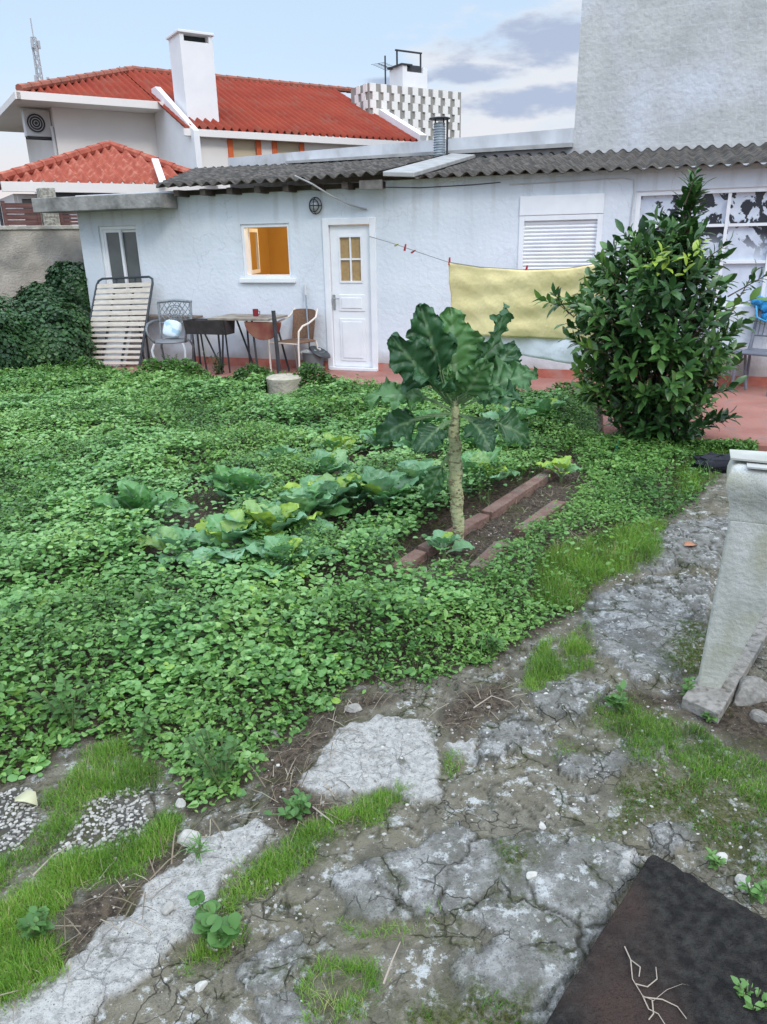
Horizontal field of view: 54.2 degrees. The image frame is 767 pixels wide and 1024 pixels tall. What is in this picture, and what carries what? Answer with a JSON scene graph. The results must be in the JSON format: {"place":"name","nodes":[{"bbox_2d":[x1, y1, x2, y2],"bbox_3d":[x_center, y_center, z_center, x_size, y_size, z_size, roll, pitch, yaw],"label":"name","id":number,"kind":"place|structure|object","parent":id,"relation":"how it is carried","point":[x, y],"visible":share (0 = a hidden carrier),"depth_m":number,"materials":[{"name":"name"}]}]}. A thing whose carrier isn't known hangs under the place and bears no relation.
{"place":"outdoors","nodes":[
{"label":"outdoors","id":0,"kind":"place"},
{"bbox_2d":[0,0,581,236],"label":"sky","id":1,"kind":"structure","parent":0,"point":[513,64],"materials":[{"name":"blue"}]},
{"bbox_2d":[0,240,766,1023],"bbox_3d":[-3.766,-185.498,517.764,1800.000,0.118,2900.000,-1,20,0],"label":"ground","id":2,"kind":"structure","parent":0,"point":[468,878],"depth_m":2.45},
{"bbox_2d":[0,547,38,587],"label":"leafy weed","id":3,"kind":"object","parent":2,"relation":"on","point":[10,567],"visible":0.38,"depth_m":3.91,"materials":[{"name":"green plant"}]},
{"bbox_2d":[14,789,37,805],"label":"fallen leaf","id":4,"kind":"object","parent":2,"relation":"on","point":[28,796],"visible":1,"depth_m":2.53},
{"bbox_2d":[16,905,54,939],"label":"leafy weed","id":5,"kind":"object","parent":2,"relation":"on","point":[36,923],"visible":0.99,"depth_m":2.00,"materials":[{"name":"green plant"}]},
{"bbox_2d":[30,18,48,80],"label":"radio mast","id":6,"kind":"object","parent":2,"relation":"on","point":[37,45],"visible":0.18,"depth_m":147.60,"materials":[{"name":"grey metal"}]},
{"bbox_2d":[0,225,83,327],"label":"boundary wall","id":7,"kind":"structure","parent":2,"relation":"on","point":[29,255],"depth_m":11.81,"materials":[{"name":"stone"}]},
{"bbox_2d":[0,201,41,225],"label":"fence panel","id":8,"kind":"object","parent":7,"relation":"on","point":[18,214],"visible":0.82,"depth_m":11.64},
{"bbox_2d":[36,188,59,224],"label":"gate pillar","id":9,"kind":"structure","parent":7,"relation":"on","point":[50,218],"depth_m":11.76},
{"bbox_2d":[59,212,77,224],"bbox_3d":[-3.623,-5.062,12.884,3.674,0.239,0.070,-13,23,-30],"label":"fence panel","id":10,"kind":"object","parent":7,"relation":"on","point":[61,217],"visible":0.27,"depth_m":12.02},
{"bbox_2d":[0,293,98,371],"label":"clipped hedge","id":11,"kind":"object","parent":2,"relation":"on","point":[59,334],"visible":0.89,"depth_m":10.60,"materials":[{"name":"green plant"}]},
{"bbox_2d":[13,260,92,321],"bbox_3d":[-5.071,-3.143,11.829,1.337,1.568,0.743,-14,24,-32],"label":"ivy mound","id":12,"kind":"object","parent":2,"relation":"on","point":[67,280],"visible":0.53,"depth_m":11.56,"materials":[{"name":"green plant"}]},
{"bbox_2d":[27,673,99,731],"bbox_3d":[-1.202,0.740,2.850,0.251,0.244,0.140,-8,21,-18],"label":"leafy weed","id":13,"kind":"object","parent":2,"relation":"on","point":[61,712],"visible":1,"depth_m":2.85,"materials":[{"name":"green plant"}]},
{"bbox_2d":[0,140,217,225],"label":"ground floor annex","id":14,"kind":"object","parent":2,"relation":"on","point":[106,163],"visible":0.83,"depth_m":17.82,"materials":[{"name":"tile"}]},
{"bbox_2d":[17,195,77,225],"bbox_3d":[-7.832,-6.756,17.629,1.240,1.300,0.240,-13,23,-30],"label":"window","id":15,"kind":"structure","parent":14,"relation":"in","point":[21,198],"depth_m":17.28,"materials":[{"name":"glass"}]},
{"bbox_2d":[89,478,199,532],"bbox_3d":[-1.549,-0.012,4.803,0.601,0.364,0.533,4,21,14],"label":"cabbage plant","id":16,"kind":"object","parent":2,"relation":"on","point":[132,495],"visible":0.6,"depth_m":4.82,"materials":[{"name":"green plant"}]},
{"bbox_2d":[133,706,155,748],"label":"leafy weed","id":17,"kind":"object","parent":2,"relation":"on","point":[144,722],"visible":0.99,"depth_m":2.77,"materials":[{"name":"green plant"}]},
{"bbox_2d":[133,525,229,564],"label":"cabbage plant","id":18,"kind":"object","parent":2,"relation":"on","point":[158,542],"visible":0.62,"depth_m":4.34,"materials":[{"name":"green plant"}]},
{"bbox_2d":[177,829,199,846],"bbox_3d":[-0.620,1.030,2.362,0.085,0.044,0.052,3,20,10],"label":"stone","id":19,"kind":"object","parent":2,"relation":"on","point":[183,835],"visible":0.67,"depth_m":2.35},
{"bbox_2d":[177,832,216,863],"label":"leafy weed","id":20,"kind":"object","parent":2,"relation":"on","point":[199,847],"visible":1,"depth_m":2.27,"materials":[{"name":"green plant"}]},
{"bbox_2d":[176,546,231,578],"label":"cabbage plant","id":21,"kind":"object","parent":2,"relation":"on","point":[223,561],"visible":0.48,"depth_m":4.15,"materials":[{"name":"green plant"}]},
{"bbox_2d":[180,724,243,789],"bbox_3d":[-0.575,0.847,2.554,0.199,0.223,0.140,-1,20,0],"label":"leafy weed","id":22,"kind":"object","parent":2,"relation":"on","point":[224,757],"visible":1,"depth_m":2.54,"materials":[{"name":"green plant"}]},
{"bbox_2d":[0,29,426,193],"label":"tiled roof house","id":23,"kind":"structure","parent":2,"relation":"on","point":[190,109],"depth_m":23.49,"materials":[{"name":"red ceramic"}]},
{"bbox_2d":[21,109,51,140],"bbox_3d":[-10.548,-11.810,22.896,0.800,0.780,0.387,-13,23,-30],"label":"air conditioner","id":24,"kind":"object","parent":23,"relation":"attached to","point":[36,124],"visible":0.98,"depth_m":22.74,"materials":[{"name":"grey metal"}]},
{"bbox_2d":[227,138,261,157],"bbox_3d":[-4.304,-10.967,23.209,1.093,1.285,0.200,-13,23,-30],"label":"window","id":25,"kind":"structure","parent":23,"relation":"in","point":[236,147],"depth_m":23.11,"materials":[{"name":"orange"}]},
{"bbox_2d":[272,141,303,153],"bbox_3d":[-3.053,-11.255,23.956,1.113,1.269,0.200,-13,23,-30],"label":"window","id":26,"kind":"structure","parent":23,"relation":"in","point":[277,146],"depth_m":23.82,"materials":[{"name":"orange"}]},
{"bbox_2d":[187,890,240,948],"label":"leafy weed","id":27,"kind":"object","parent":2,"relation":"on","point":[216,931],"visible":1,"depth_m":1.98,"materials":[{"name":"green plant"}]},
{"bbox_2d":[199,464,239,504],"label":"cabbage plant","id":28,"kind":"object","parent":2,"relation":"on","point":[220,473],"visible":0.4,"depth_m":5.37,"materials":[{"name":"green plant"}]},
{"bbox_2d":[183,508,285,560],"bbox_3d":[-0.898,0.150,4.434,0.637,0.290,0.515,16,26,39],"label":"cabbage plant","id":29,"kind":"object","parent":2,"relation":"on","point":[231,531],"visible":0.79,"depth_m":4.39,"materials":[{"name":"green plant"}]},
{"bbox_2d":[210,467,285,502],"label":"cabbage plant","id":30,"kind":"object","parent":2,"relation":"on","point":[238,478],"visible":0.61,"depth_m":5.10,"materials":[{"name":"green plant"}]},
{"bbox_2d":[271,310,280,373],"bbox_3d":[-1.413,-2.149,9.958,0.051,1.019,0.116,-15,24,-33],"label":"black post","id":31,"kind":"object","parent":2,"relation":"on","point":[275,333],"visible":0.66,"depth_m":9.90,"materials":[{"name":"metal"}]},
{"bbox_2d":[222,499,334,546],"bbox_3d":[-0.683,0.083,4.547,0.588,0.346,0.607,-16,25,-36],"label":"cabbage plant","id":32,"kind":"object","parent":2,"relation":"on","point":[263,513],"visible":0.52,"depth_m":4.47,"materials":[{"name":"green plant"}]},
{"bbox_2d":[258,445,301,471],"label":"cabbage plant","id":33,"kind":"object","parent":2,"relation":"on","point":[280,450],"visible":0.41,"depth_m":5.96,"materials":[{"name":"green plant"}]},
{"bbox_2d":[266,373,301,395],"bbox_3d":[-1.209,-1.535,9.187,0.444,0.278,0.437,-1,20,0],"label":"stone stump","id":34,"kind":"object","parent":2,"relation":"on","point":[283,383],"visible":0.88,"depth_m":9.01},
{"bbox_2d":[263,788,311,821],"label":"leafy weed","id":35,"kind":"object","parent":2,"relation":"on","point":[297,804],"visible":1,"depth_m":2.44,"materials":[{"name":"green plant"}]},
{"bbox_2d":[244,533,338,576],"bbox_3d":[-0.535,0.251,4.188,0.470,0.260,0.428,-16,25,-36],"label":"cabbage plant","id":36,"kind":"object","parent":2,"relation":"on","point":[260,551],"visible":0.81,"depth_m":4.15,"materials":[{"name":"green plant"}]},
{"bbox_2d":[263,480,351,524],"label":"cabbage plant","id":37,"kind":"object","parent":2,"relation":"on","point":[302,497],"visible":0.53,"depth_m":4.73,"materials":[{"name":"green plant"}]},
{"bbox_2d":[33,356,597,413],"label":"edge weeds","id":38,"kind":"object","parent":2,"relation":"on","point":[185,365],"visible":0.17,"depth_m":9.50,"materials":[{"name":"green plant"}]},
{"bbox_2d":[280,473,369,521],"bbox_3d":[-0.413,-0.080,4.955,0.589,0.352,0.465,9,22,27],"label":"cabbage plant","id":39,"kind":"object","parent":2,"relation":"on","point":[330,482],"visible":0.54,"depth_m":4.90,"materials":[{"name":"green plant"}]},
{"bbox_2d":[0,448,654,1022],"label":"dry straw","id":40,"kind":"object","parent":2,"relation":"on","point":[288,778],"visible":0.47,"depth_m":2.54,"materials":[{"name":"plant"}]},
{"bbox_2d":[298,449,366,477],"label":"cabbage plant","id":41,"kind":"object","parent":2,"relation":"on","point":[326,457],"visible":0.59,"depth_m":5.64,"materials":[{"name":"green plant"}]},
{"bbox_2d":[309,433,366,453],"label":"cabbage plant","id":42,"kind":"object","parent":2,"relation":"on","point":[345,440],"visible":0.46,"depth_m":6.17,"materials":[{"name":"green plant"}]},
{"bbox_2d":[0,366,707,807],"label":"clover carpet","id":43,"kind":"object","parent":2,"relation":"on","point":[174,636],"visible":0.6,"depth_m":4.08,"materials":[{"name":"green plant"}]},
{"bbox_2d":[335,472,372,515],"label":"cabbage plant","id":44,"kind":"object","parent":2,"relation":"on","point":[350,493],"visible":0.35,"depth_m":5.01,"materials":[{"name":"green plant"}]},
{"bbox_2d":[1,383,714,751],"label":"long grass","id":45,"kind":"structure","parent":2,"relation":"on","point":[487,503],"depth_m":5.74,"materials":[{"name":"green plant"}]},
{"bbox_2d":[0,363,719,814],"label":"leaved weeds","id":46,"kind":"object","parent":2,"relation":"on","point":[474,655],"visible":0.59,"depth_m":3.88,"materials":[{"name":"green plant"}]},
{"bbox_2d":[357,428,396,458],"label":"cabbage plant","id":47,"kind":"object","parent":2,"relation":"on","point":[371,433],"visible":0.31,"depth_m":6.45,"materials":[{"name":"green plant"}]},
{"bbox_2d":[0,445,766,1023],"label":"moss grass","id":48,"kind":"structure","parent":2,"relation":"on","point":[154,845],"depth_m":2.46,"materials":[{"name":"plant"}]},
{"bbox_2d":[0,523,766,1012],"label":"gravel","id":49,"kind":"structure","parent":2,"relation":"on","point":[76,827],"depth_m":2.46,"materials":[{"name":"gravel"}]},
{"bbox_2d":[343,466,423,517],"bbox_3d":[0.014,-0.116,5.006,0.568,0.353,0.513,-1,20,0],"label":"cabbage plant","id":50,"kind":"object","parent":2,"relation":"on","point":[381,484],"visible":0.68,"depth_m":4.97,"materials":[{"name":"green plant"}]},
{"bbox_2d":[31,142,766,386],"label":"garden house","id":51,"kind":"structure","parent":2,"relation":"on","point":[209,253],"depth_m":10.07,"materials":[{"name":"white paint"}]},
{"bbox_2d":[99,225,144,294],"bbox_3d":[-3.926,-3.792,11.383,0.700,1.030,0.090,6,21,19],"label":"window","id":52,"kind":"structure","parent":51,"relation":"in","point":[120,244],"depth_m":11.35,"materials":[{"name":"grey glass"}]},
{"bbox_2d":[239,223,295,282],"bbox_3d":[-1.760,-3.680,10.674,1.243,0.780,0.605,24,32,50],"label":"window","id":53,"kind":"structure","parent":51,"relation":"in","point":[245,228],"depth_m":10.60,"materials":[{"name":"wood"}]},
{"bbox_2d":[330,225,371,366],"bbox_3d":[-0.440,-2.934,10.288,0.580,1.870,0.113,6,21,19],"label":"door","id":54,"kind":"structure","parent":51,"relation":"in","point":[349,244],"depth_m":10.28,"materials":[{"name":"white wood"}]},
{"bbox_2d":[228,128,573,187],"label":"parapet wall","id":55,"kind":"structure","parent":51,"relation":"on","point":[554,141],"depth_m":12.22,"materials":[{"name":"paint"}]},
{"bbox_2d":[429,116,451,171],"bbox_3d":[0.870,-5.731,11.681,0.440,0.750,0.400,6,21,19],"label":"stove pipe","id":56,"kind":"object","parent":51,"relation":"on","point":[439,134],"visible":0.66,"depth_m":11.59,"materials":[{"name":"metal"}]},
{"bbox_2d":[369,236,592,269],"bbox_3d":[1.144,-2.840,8.162,0.008,0.377,4.631,-14,24,-32],"label":"clothes line","id":57,"kind":"object","parent":51,"relation":"attached to","point":[486,267],"visible":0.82,"depth_m":8.20,"materials":[{"name":"grey"}]},
{"bbox_2d":[448,263,606,341],"bbox_3d":[1.454,-2.219,7.907,0.083,0.850,2.453,-14,24,-32],"label":"yellow sheet","id":58,"kind":"object","parent":57,"relation":"hanging from","point":[479,295],"visible":0.62,"depth_m":7.96,"materials":[{"name":"fabric"}]},
{"bbox_2d":[483,268,613,365],"bbox_3d":[1.549,-2.138,7.909,0.088,0.998,2.236,-14,24,-32],"label":"white sheet","id":59,"kind":"object","parent":57,"relation":"hanging from","point":[549,349],"visible":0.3,"depth_m":7.85,"materials":[{"name":"white fabric"}]},
{"bbox_2d":[517,193,604,268],"bbox_3d":[2.158,-3.205,9.217,0.990,1.270,0.122,6,21,19],"label":"window","id":60,"kind":"structure","parent":51,"relation":"in","point":[553,212],"depth_m":9.11,"materials":[{"name":"plastic"}]},
{"bbox_2d":[633,186,766,305],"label":"window","id":61,"kind":"structure","parent":51,"relation":"in","point":[743,210],"depth_m":8.57,"materials":[{"name":"metal"}]},
{"bbox_2d":[351,49,460,141],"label":"patterned tower","id":62,"kind":"structure","parent":2,"relation":"on","point":[406,95],"depth_m":28.41,"materials":[{"name":"white"}]},
{"bbox_2d":[389,549,426,574],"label":"kerb block","id":63,"kind":"structure","parent":2,"relation":"on","point":[419,556],"depth_m":4.30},
{"bbox_2d":[387,459,448,492],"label":"cabbage plant","id":64,"kind":"object","parent":2,"relation":"on","point":[411,468],"visible":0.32,"depth_m":5.23,"materials":[{"name":"green plant"}]},
{"bbox_2d":[392,432,447,459],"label":"cabbage plant","id":65,"kind":"object","parent":2,"relation":"on","point":[401,444],"visible":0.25,"depth_m":6.10,"materials":[{"name":"green plant"}]},
{"bbox_2d":[414,408,447,423],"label":"cabbage plant","id":66,"kind":"object","parent":2,"relation":"on","point":[428,411],"visible":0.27,"depth_m":7.02,"materials":[{"name":"green plant"}]},
{"bbox_2d":[425,529,475,559],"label":"cabbage plant","id":67,"kind":"object","parent":2,"relation":"on","point":[441,540],"visible":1,"depth_m":4.37,"materials":[{"name":"green plant"}]},
{"bbox_2d":[364,303,538,541],"bbox_3d":[0.385,-0.436,4.329,0.987,1.504,0.597,-1,20,0],"label":"tree kale","id":68,"kind":"object","parent":2,"relation":"on","point":[448,355],"visible":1,"depth_m":4.16,"materials":[{"name":"green plant"}]},
{"bbox_2d":[418,513,488,555],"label":"kerb block","id":69,"kind":"structure","parent":2,"relation":"on","point":[476,521],"depth_m":4.78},
{"bbox_2d":[460,431,512,450],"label":"cabbage plant","id":70,"kind":"object","parent":2,"relation":"on","point":[469,440],"visible":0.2,"depth_m":6.20,"materials":[{"name":"green plant"}]},
{"bbox_2d":[469,541,508,574],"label":"kerb block","id":71,"kind":"structure","parent":2,"relation":"on","point":[486,553],"depth_m":4.30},
{"bbox_2d":[461,447,519,492],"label":"cabbage plant","id":72,"kind":"object","parent":2,"relation":"on","point":[469,459],"visible":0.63,"depth_m":5.45,"materials":[{"name":"green plant"}]},
{"bbox_2d":[479,630,502,655],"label":"leafy weed","id":73,"kind":"object","parent":2,"relation":"on","point":[493,647],"visible":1,"depth_m":3.31,"materials":[{"name":"green plant"}]},
{"bbox_2d":[479,406,543,426],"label":"cabbage plant","id":74,"kind":"object","parent":2,"relation":"on","point":[501,411],"visible":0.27,"depth_m":6.94,"materials":[{"name":"green plant"}]},
{"bbox_2d":[481,459,572,519],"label":"kerb block","id":75,"kind":"structure","parent":2,"relation":"on","point":[499,506],"depth_m":5.36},
{"bbox_2d":[514,500,565,537],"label":"kerb block","id":76,"kind":"structure","parent":2,"relation":"on","point":[544,511],"depth_m":4.92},
{"bbox_2d":[524,398,570,428],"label":"cabbage plant","id":77,"kind":"object","parent":2,"relation":"on","point":[548,404],"visible":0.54,"depth_m":7.16,"materials":[{"name":"green plant"}]},
{"bbox_2d":[536,455,582,481],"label":"cabbage plant","id":78,"kind":"object","parent":2,"relation":"on","point":[563,463],"visible":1,"depth_m":5.73,"materials":[{"name":"green plant"}]},
{"bbox_2d":[407,619,766,1023],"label":"moss fuzz","id":79,"kind":"object","parent":2,"relation":"on","point":[634,800],"visible":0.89,"depth_m":2.39,"materials":[{"name":"green plant"}]},
{"bbox_2d":[604,679,627,712],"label":"leafy weed","id":80,"kind":"object","parent":2,"relation":"on","point":[617,701],"visible":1,"depth_m":2.92,"materials":[{"name":"green plant"}]},
{"bbox_2d":[531,158,766,449],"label":"evergreen shrub","id":81,"kind":"object","parent":2,"relation":"on","point":[660,405],"visible":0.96,"depth_m":6.10,"materials":[{"name":"green plant"}]},
{"bbox_2d":[546,855,766,1023],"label":"dark board","id":82,"kind":"object","parent":2,"relation":"on","point":[700,942],"visible":1,"depth_m":1.87,"materials":[{"name":"wood"}]},
{"bbox_2d":[624,946,686,1023],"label":"dry twig","id":83,"kind":"object","parent":82,"relation":"on","point":[650,998],"visible":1,"depth_m":1.78,"materials":[{"name":"beige"}]},
{"bbox_2d":[730,975,766,1010],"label":"leafy weed","id":84,"kind":"object","parent":82,"relation":"on","point":[740,989],"visible":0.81,"depth_m":1.77,"materials":[{"name":"green plant"}]},
{"bbox_2d":[561,428,760,453],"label":"edge weeds","id":85,"kind":"object","parent":2,"relation":"on","point":[746,444],"visible":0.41,"depth_m":6.40,"materials":[{"name":"green plant"}]},
{"bbox_2d":[690,452,729,472],"bbox_3d":[2.646,-0.389,5.919,0.400,0.151,0.230,-1,20,0],"label":"black cloth scrap","id":86,"kind":"object","parent":2,"relation":"on","point":[716,461],"visible":0.68,"depth_m":5.86,"materials":[{"name":"grey"}]},
{"bbox_2d":[704,847,726,870],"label":"leafy weed","id":87,"kind":"object","parent":2,"relation":"on","point":[715,860],"visible":1,"depth_m":2.20,"materials":[{"name":"green plant"}]},
{"bbox_2d":[681,609,766,723],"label":"plank","id":88,"kind":"object","parent":2,"relation":"on","point":[697,700],"visible":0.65,"depth_m":3.00,"materials":[{"name":"grey wood"}]},
{"bbox_2d":[697,460,766,688],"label":"concrete trough","id":89,"kind":"object","parent":2,"relation":"on","point":[739,607],"visible":0.82,"depth_m":2.82,"materials":[{"name":"concrete"}]},
{"bbox_2d":[747,461,766,469],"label":"sheet","id":90,"kind":"object","parent":89,"relation":"on","point":[756,465],"visible":0.8,"depth_m":2.67,"materials":[{"name":"grey"}]},
{"bbox_2d":[729,449,766,462],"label":"lid sheet","id":91,"kind":"object","parent":90,"relation":"on","point":[751,456],"visible":1,"depth_m":2.73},
{"bbox_2d":[733,676,766,705],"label":"stone","id":92,"kind":"object","parent":2,"relation":"on","point":[751,690],"visible":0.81,"depth_m":2.99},
{"bbox_2d":[736,875,766,904],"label":"leafy weed","id":93,"kind":"object","parent":2,"relation":"on","point":[756,891],"visible":1,"depth_m":2.08,"materials":[{"name":"green plant"}]},
{"bbox_2d":[749,709,766,723],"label":"stone","id":94,"kind":"object","parent":2,"relation":"on","point":[758,715],"visible":1,"depth_m":2.88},
{"bbox_2d":[94,359,766,451],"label":"patio","id":95,"kind":"structure","parent":0,"point":[750,402],"depth_m":8.11,"materials":[{"name":"red paint"}]},
{"bbox_2d":[102,321,133,366],"bbox_3d":[-4.008,-2.556,11.319,0.526,0.680,0.275,1,20,7],"label":"white board","id":96,"kind":"object","parent":95,"relation":"on","point":[116,343],"visible":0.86,"depth_m":11.30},
{"bbox_2d":[88,276,153,365],"bbox_3d":[-3.981,-2.836,11.197,1.084,1.296,0.632,6,21,19],"label":"slatted bed base","id":97,"kind":"object","parent":95,"relation":"on","point":[129,313],"visible":0.83,"depth_m":11.23,"materials":[{"name":"grey"}]},
{"bbox_2d":[132,314,202,364],"bbox_3d":[-3.230,-2.594,11.320,1.120,0.725,0.210,6,21,19],"label":"long bench table","id":98,"kind":"object","parent":95,"relation":"on","point":[165,316],"visible":0.45,"depth_m":11.22,"materials":[{"name":"black metal"}]},
{"bbox_2d":[145,299,195,364],"bbox_3d":[-2.996,-2.490,10.645,0.611,0.991,0.605,0,20,2],"label":"cast metal armchair","id":99,"kind":"object","parent":95,"relation":"on","point":[161,341],"visible":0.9,"depth_m":10.74,"materials":[{"name":"grey"}]},
{"bbox_2d":[163,320,181,337],"bbox_3d":[-3.014,-2.612,10.689,0.276,0.252,0.154,-1,20,0],"label":"pillow","id":100,"kind":"object","parent":99,"relation":"on","point":[172,328],"visible":1,"depth_m":10.64,"materials":[{"name":"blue fabric"}]},
{"bbox_2d":[183,318,234,372],"bbox_3d":[-2.388,-2.288,10.412,0.639,0.744,0.300,6,21,19],"label":"trough grill","id":101,"kind":"object","parent":95,"relation":"on","point":[204,326],"visible":0.88,"depth_m":10.25,"materials":[{"name":"metal"}]},
{"bbox_2d":[207,314,289,373],"bbox_3d":[-1.771,-2.321,10.422,1.103,0.774,0.600,6,21,19],"label":"wooden table","id":102,"kind":"object","parent":95,"relation":"on","point":[261,330],"visible":0.9,"depth_m":10.11,"materials":[{"name":"brown wood"}]},
{"bbox_2d":[268,308,317,371],"bbox_3d":[-1.215,-2.373,10.417,0.575,0.851,0.560,12,24,32],"label":"wicker armchair","id":103,"kind":"object","parent":95,"relation":"on","point":[299,327],"visible":0.81,"depth_m":10.47,"materials":[{"name":"beige"}]},
{"bbox_2d":[300,346,330,371],"bbox_3d":[-0.953,-2.160,10.548,0.426,0.347,0.336,6,21,19],"label":"rubbish bin","id":104,"kind":"object","parent":95,"relation":"on","point":[312,354],"visible":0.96,"depth_m":10.44,"materials":[{"name":"grey plastic"}]},
{"bbox_2d":[695,297,755,389],"bbox_3d":[3.924,-1.986,8.742,0.608,1.069,0.596,-6,21,-14],"label":"garden chair","id":105,"kind":"object","parent":95,"relation":"on","point":[745,361],"visible":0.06,"depth_m":8.64,"materials":[{"name":"grey metal"}]},
{"bbox_2d":[730,309,766,395],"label":"side chair","id":106,"kind":"object","parent":95,"relation":"on","point":[756,352],"visible":0.69,"depth_m":8.61,"materials":[{"name":"grey metal"}]},
{"bbox_2d":[750,296,766,321],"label":"blue plastic bag","id":107,"kind":"object","parent":106,"relation":"hanging from","point":[761,305],"visible":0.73,"depth_m":8.55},
{"bbox_2d":[566,0,766,266],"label":"tall building","id":108,"kind":"structure","parent":0,"point":[653,75],"depth_m":10.75,"materials":[{"name":"paint"}]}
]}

